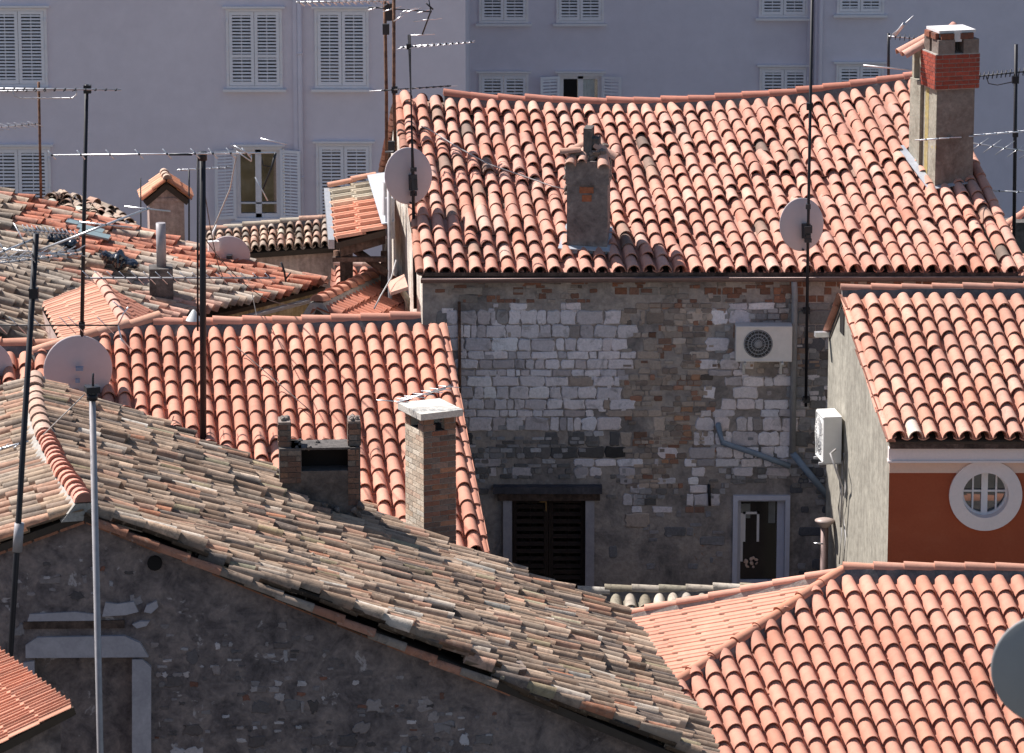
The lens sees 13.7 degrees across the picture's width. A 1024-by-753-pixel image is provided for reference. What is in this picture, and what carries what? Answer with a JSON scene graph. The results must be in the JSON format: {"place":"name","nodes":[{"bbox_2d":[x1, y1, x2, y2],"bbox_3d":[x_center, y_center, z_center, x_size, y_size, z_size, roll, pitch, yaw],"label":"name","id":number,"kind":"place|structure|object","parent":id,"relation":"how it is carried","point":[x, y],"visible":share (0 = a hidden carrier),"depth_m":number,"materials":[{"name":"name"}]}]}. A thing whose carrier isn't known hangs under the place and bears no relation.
{"place":"outdoors","nodes":[
{"label":"outdoors","id":0,"kind":"place"},
{"bbox_2d":[0,647,75,752],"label":"ribbed roof house","id":1,"kind":"structure","parent":0,"point":[35,712],"depth_m":40.64,"materials":[{"name":"tile"}]},
{"bbox_2d":[206,215,339,293],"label":"pink wall house","id":2,"kind":"structure","parent":0,"point":[299,243],"depth_m":73.62,"materials":[{"name":"tile"}]},
{"bbox_2d":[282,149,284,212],"bbox_3d":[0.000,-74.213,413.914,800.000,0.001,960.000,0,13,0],"label":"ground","id":3,"kind":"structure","parent":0,"point":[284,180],"depth_m":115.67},
{"bbox_2d":[43,373,103,752],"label":"antenna mast","id":4,"kind":"object","parent":3,"relation":"on","point":[92,391],"visible":1,"depth_m":46.00,"materials":[{"name":"grey metal"}]},
{"bbox_2d":[44,335,111,393],"bbox_3d":[-6.012,-0.104,58.591,0.725,0.952,0.724,9,16,33],"label":"satellite dish","id":5,"kind":"object","parent":4,"relation":"attached to","point":[66,356],"visible":0.75,"depth_m":58.49,"materials":[{"name":"metal"}]},
{"bbox_2d":[0,206,170,656],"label":"antenna mast","id":6,"kind":"object","parent":3,"relation":"on","point":[34,254],"visible":1,"depth_m":46.50,"materials":[{"name":"metal"}]},
{"bbox_2d":[42,272,162,338],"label":"hip house","id":7,"kind":"structure","parent":3,"relation":"on","point":[101,296],"depth_m":62.10,"materials":[{"name":"tile"}]},
{"bbox_2d":[0,168,329,338],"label":"patched roof house","id":8,"kind":"structure","parent":3,"relation":"on","point":[160,246],"depth_m":66.32,"materials":[{"name":"tile"}]},
{"bbox_2d":[0,82,76,198],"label":"antenna mast","id":9,"kind":"object","parent":8,"relation":"on","point":[39,139],"visible":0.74,"depth_m":67.87,"materials":[{"name":"metal"}]},
{"bbox_2d":[47,231,78,248],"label":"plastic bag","id":10,"kind":"object","parent":8,"relation":"on","point":[71,243],"visible":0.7,"depth_m":65.92,"materials":[{"name":"black plastic"}]},
{"bbox_2d":[65,218,110,239],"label":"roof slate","id":11,"kind":"object","parent":8,"relation":"on","point":[99,233],"visible":0.86,"depth_m":67.02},
{"bbox_2d":[99,249,138,270],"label":"plastic bag","id":12,"kind":"object","parent":8,"relation":"on","point":[118,260],"visible":1,"depth_m":65.54,"materials":[{"name":"black plastic"}]},
{"bbox_2d":[140,178,141,226],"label":"antenna mast","id":13,"kind":"object","parent":8,"relation":"attached to","point":[140,204],"visible":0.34,"depth_m":68.62,"materials":[{"name":"metal"}]},
{"bbox_2d":[177,166,229,240],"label":"antenna mast","id":14,"kind":"object","parent":8,"relation":"attached to","point":[224,167],"visible":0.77,"depth_m":69.17,"materials":[{"name":"metal"}]},
{"bbox_2d":[208,225,218,250],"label":"junction box","id":15,"kind":"object","parent":8,"relation":"attached to","point":[216,244],"visible":0.83,"depth_m":67.31,"materials":[{"name":"white plastic"}]},
{"bbox_2d":[207,236,249,259],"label":"satellite dish","id":16,"kind":"object","parent":8,"relation":"attached to","point":[232,247],"visible":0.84,"depth_m":67.49,"materials":[{"name":"metal"}]},
{"bbox_2d":[280,262,290,281],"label":"bent rod","id":17,"kind":"object","parent":8,"relation":"on","point":[284,272],"visible":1,"depth_m":66.53,"materials":[{"name":"metal"}]},
{"bbox_2d":[0,311,489,553],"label":"red roof house","id":18,"kind":"structure","parent":3,"relation":"on","point":[331,372],"depth_m":58.82,"materials":[{"name":"tile"}]},
{"bbox_2d":[0,346,12,375],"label":"satellite dish","id":19,"kind":"object","parent":18,"relation":"attached to","point":[5,360],"visible":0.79,"depth_m":58.92,"materials":[{"name":"metal"}]},
{"bbox_2d":[0,84,275,349],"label":"antenna mast","id":20,"kind":"object","parent":18,"relation":"on","point":[87,90],"visible":0.98,"depth_m":58.24,"materials":[{"name":"metal"}]},
{"bbox_2d":[48,138,286,439],"bbox_3d":[-4.606,-1.728,60.167,3.200,4.363,5.979,0,13,0],"label":"antenna mast","id":21,"kind":"object","parent":18,"relation":"on","point":[193,316],"visible":0.98,"depth_m":57.19,"materials":[{"name":"metal"}]},
{"bbox_2d":[206,200,224,279],"bbox_3d":[-4.277,-2.053,61.182,0.013,2.984,7.856,0,13,-2],"label":"overhead cable","id":22,"kind":"object","parent":21,"relation":"hanging from","point":[212,238],"visible":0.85,"depth_m":60.22,"materials":[{"name":"black rubber"}]},
{"bbox_2d":[206,240,311,304],"bbox_3d":[-3.544,-1.602,62.209,0.013,2.820,9.727,2,13,7],"label":"overhead cable","id":23,"kind":"object","parent":21,"relation":"attached to","point":[250,288],"visible":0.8,"depth_m":60.92,"materials":[{"name":"black rubber"}]},
{"bbox_2d":[236,346,308,409],"bbox_3d":[-3.317,0.017,58.811,0.013,0.583,1.767,-10,16,-36],"label":"overhead cable","id":24,"kind":"object","parent":18,"relation":"on","point":[272,378],"visible":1,"depth_m":58.80,"materials":[{"name":"black rubber"}]},
{"bbox_2d":[376,385,459,403],"bbox_3d":[-1.229,0.216,54.920,1.081,0.211,0.283,-3,13,-13],"label":"loose aerial","id":25,"kind":"object","parent":18,"relation":"on","point":[443,388],"visible":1,"depth_m":54.87,"materials":[{"name":"metal"}]},
{"bbox_2d":[302,268,404,314],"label":"red roof house","id":26,"kind":"structure","parent":3,"relation":"on","point":[358,293],"depth_m":63.02,"materials":[{"name":"tile"}]},
{"bbox_2d":[330,262,380,287],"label":"red roof house","id":27,"kind":"structure","parent":3,"relation":"on","point":[360,267],"depth_m":69.21,"materials":[{"name":"tile"}]},
{"bbox_2d":[324,172,394,291],"bbox_3d":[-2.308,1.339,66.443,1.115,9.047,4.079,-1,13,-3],"label":"attic lean to","id":28,"kind":"object","parent":3,"relation":"on","point":[356,221],"visible":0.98,"depth_m":64.60,"materials":[{"name":"tile"}]},
{"bbox_2d":[577,582,752,608],"bbox_3d":[2.481,5.425,58.282,3.225,4.807,2.445,0,13,0],"label":"lean to","id":29,"kind":"object","parent":3,"relation":"on","point":[636,595],"visible":0.06,"depth_m":58.71,"materials":[{"name":"tile"}]},
{"bbox_2d":[373,22,1023,588],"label":"stone house","id":30,"kind":"structure","parent":3,"relation":"on","point":[627,420],"depth_m":61.93,"materials":[{"name":"tile"}]},
{"bbox_2d":[296,0,441,167],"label":"antenna mast","id":31,"kind":"object","parent":30,"relation":"attached to","point":[387,10],"visible":0.96,"depth_m":63.85,"materials":[{"name":"metal"}]},
{"bbox_2d":[369,0,457,152],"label":"antenna mast","id":32,"kind":"object","parent":30,"relation":"attached to","point":[392,146],"visible":0.98,"depth_m":63.91,"materials":[{"name":"metal"}]},
{"bbox_2d":[397,34,474,308],"bbox_3d":[-1.105,-2.974,61.957,1.137,4.010,0.324,0,13,0],"label":"antenna mast","id":33,"kind":"object","parent":30,"relation":"attached to","point":[413,169],"visible":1,"depth_m":61.92,"materials":[{"name":"metal"}]},
{"bbox_2d":[384,147,431,203],"bbox_3d":[-1.536,-2.937,62.203,0.561,0.832,0.561,6,14,23],"label":"satellite dish","id":34,"kind":"object","parent":33,"relation":"attached to","point":[400,180],"visible":1,"depth_m":62.13,"materials":[{"name":"metal"}]},
{"bbox_2d":[75,0,813,406],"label":"antenna mast","id":35,"kind":"object","parent":30,"relation":"attached to","point":[805,310],"visible":1,"depth_m":60.57,"materials":[{"name":"metal"}]},
{"bbox_2d":[779,198,823,250],"bbox_3d":[4.117,-2.178,60.850,0.520,0.764,0.519,7,15,28],"label":"satellite dish","id":36,"kind":"object","parent":35,"relation":"attached to","point":[795,229],"visible":1,"depth_m":60.77,"materials":[{"name":"metal"}]},
{"bbox_2d":[421,126,563,189],"bbox_3d":[-0.348,-3.249,63.291,2.656,0.688,0.186,10,16,36],"label":"roof cable","id":37,"kind":"object","parent":30,"relation":"attached to","point":[491,164],"visible":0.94,"depth_m":63.20,"materials":[{"name":"black rubber"}]},
{"bbox_2d":[732,495,789,583],"bbox_3d":[3.636,2.401,62.166,0.830,1.407,0.185,0,13,0],"label":"window","id":38,"kind":"structure","parent":30,"relation":"in","point":[759,551],"depth_m":62.20,"materials":[{"name":"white glass"}]},
{"bbox_2d":[735,322,791,373],"bbox_3d":[3.619,-0.377,61.276,0.811,0.772,0.380,0,13,0],"label":"air conditioner","id":39,"kind":"object","parent":30,"relation":"attached to","point":[763,341],"visible":1,"depth_m":61.11,"materials":[{"name":"metal"}]},
{"bbox_2d":[863,15,918,74],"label":"antenna mast","id":40,"kind":"object","parent":30,"relation":"attached to","point":[896,33],"visible":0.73,"depth_m":66.81,"materials":[{"name":"metal"}]},
{"bbox_2d":[915,44,1023,238],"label":"antenna mast","id":41,"kind":"object","parent":30,"relation":"attached to","point":[1015,82],"visible":0.96,"depth_m":63.67,"materials":[{"name":"metal"}]},
{"bbox_2d":[0,370,719,752],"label":"old gable house","id":42,"kind":"structure","parent":0,"point":[304,598],"depth_m":48.38,"materials":[{"name":"tile"}]},
{"bbox_2d":[0,0,1023,255],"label":"apartment building","id":43,"kind":"structure","parent":0,"point":[304,82],"depth_m":85.17,"materials":[{"name":"grey paint"}]},
{"bbox_2d":[0,5,51,89],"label":"window","id":44,"kind":"structure","parent":43,"relation":"in","point":[23,28],"depth_m":84.70,"materials":[{"name":"white wood"}]},
{"bbox_2d":[0,144,52,198],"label":"window","id":45,"kind":"structure","parent":43,"relation":"in","point":[19,163],"depth_m":85.24,"materials":[{"name":"white wood"}]},
{"bbox_2d":[222,6,286,91],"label":"window","id":46,"kind":"structure","parent":43,"relation":"in","point":[254,52],"depth_m":84.70,"materials":[{"name":"white wood"}]},
{"bbox_2d":[214,144,300,223],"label":"window","id":47,"kind":"structure","parent":43,"relation":"in","point":[249,201],"depth_m":85.31,"materials":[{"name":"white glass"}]},
{"bbox_2d":[311,6,372,91],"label":"window","id":48,"kind":"structure","parent":43,"relation":"in","point":[341,33],"depth_m":84.70,"materials":[{"name":"white wood"}]},
{"bbox_2d":[313,141,374,214],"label":"window","id":49,"kind":"structure","parent":43,"relation":"in","point":[335,160],"depth_m":85.20,"materials":[{"name":"white wood"}]},
{"bbox_2d":[476,71,530,95],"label":"window","id":50,"kind":"structure","parent":43,"relation":"in","point":[490,82],"depth_m":93.92,"materials":[{"name":"white wood"}]},
{"bbox_2d":[476,0,531,25],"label":"window","id":51,"kind":"structure","parent":43,"relation":"in","point":[491,12],"depth_m":93.58,"materials":[{"name":"white wood"}]},
{"bbox_2d":[553,0,606,25],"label":"window","id":52,"kind":"structure","parent":43,"relation":"in","point":[568,12],"depth_m":93.58,"materials":[{"name":"white wood"}]},
{"bbox_2d":[540,71,620,97],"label":"window","id":53,"kind":"structure","parent":43,"relation":"in","point":[600,80],"depth_m":93.85,"materials":[{"name":"white wood"}]},
{"bbox_2d":[755,0,809,20],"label":"window","id":54,"kind":"structure","parent":43,"relation":"in","point":[769,10],"depth_m":93.55,"materials":[{"name":"white wood"}]},
{"bbox_2d":[757,64,808,90],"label":"window","id":55,"kind":"structure","parent":43,"relation":"in","point":[771,76],"depth_m":93.87,"materials":[{"name":"white wood"}]},
{"bbox_2d":[833,0,887,17],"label":"window","id":56,"kind":"structure","parent":43,"relation":"in","point":[845,8],"depth_m":93.08,"materials":[{"name":"white wood"}]},
{"bbox_2d":[834,61,886,81],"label":"window","id":57,"kind":"structure","parent":43,"relation":"in","point":[846,71],"depth_m":93.39,"materials":[{"name":"white wood"}]},
{"bbox_2d":[631,561,1023,752],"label":"hip roof house","id":58,"kind":"structure","parent":0,"point":[873,657],"depth_m":53.64,"materials":[{"name":"tile"}]},
{"bbox_2d":[814,282,1023,568],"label":"orange house","id":59,"kind":"structure","parent":0,"point":[926,391],"depth_m":57.01,"materials":[{"name":"tile"}]},
{"bbox_2d":[814,517,834,569],"bbox_3d":[4.398,4.616,60.489,0.291,5.390,0.280,0,13,0],"label":"vent pipe","id":60,"kind":"object","parent":59,"relation":"attached to","point":[824,523],"visible":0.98,"depth_m":59.91,"materials":[{"name":"metal"}]},
{"bbox_2d":[814,408,842,526],"bbox_3d":[4.449,1.286,59.243,0.370,1.533,0.934,-2,13,-8],"label":"air conditioner","id":61,"kind":"object","parent":59,"relation":"attached to","point":[828,433],"visible":1,"depth_m":59.08,"materials":[{"name":"metal"}]},
{"bbox_2d":[949,463,1021,530],"bbox_3d":[6.277,1.550,56.471,0.969,0.969,0.250,0,13,0],"label":"round window","id":62,"kind":"structure","parent":59,"relation":"in","point":[982,496],"depth_m":56.43,"materials":[{"name":"white glass"}]},
{"bbox_2d":[1005,206,1023,282],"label":"background house","id":63,"kind":"structure","parent":0,"point":[1020,229],"depth_m":67.62,"materials":[{"name":"tile"}]},
{"bbox_3d":[3.966,7.872,32.524,0.060,11.626,0.057,0,13,0],"label":"antenna mast","id":64,"kind":"object","parent":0,"visible":0},
{"bbox_2d":[991,619,1023,718],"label":"satellite dish","id":65,"kind":"object","parent":64,"relation":"attached to","point":[1007,668],"visible":1,"depth_m":31.34,"materials":[{"name":"metal"}]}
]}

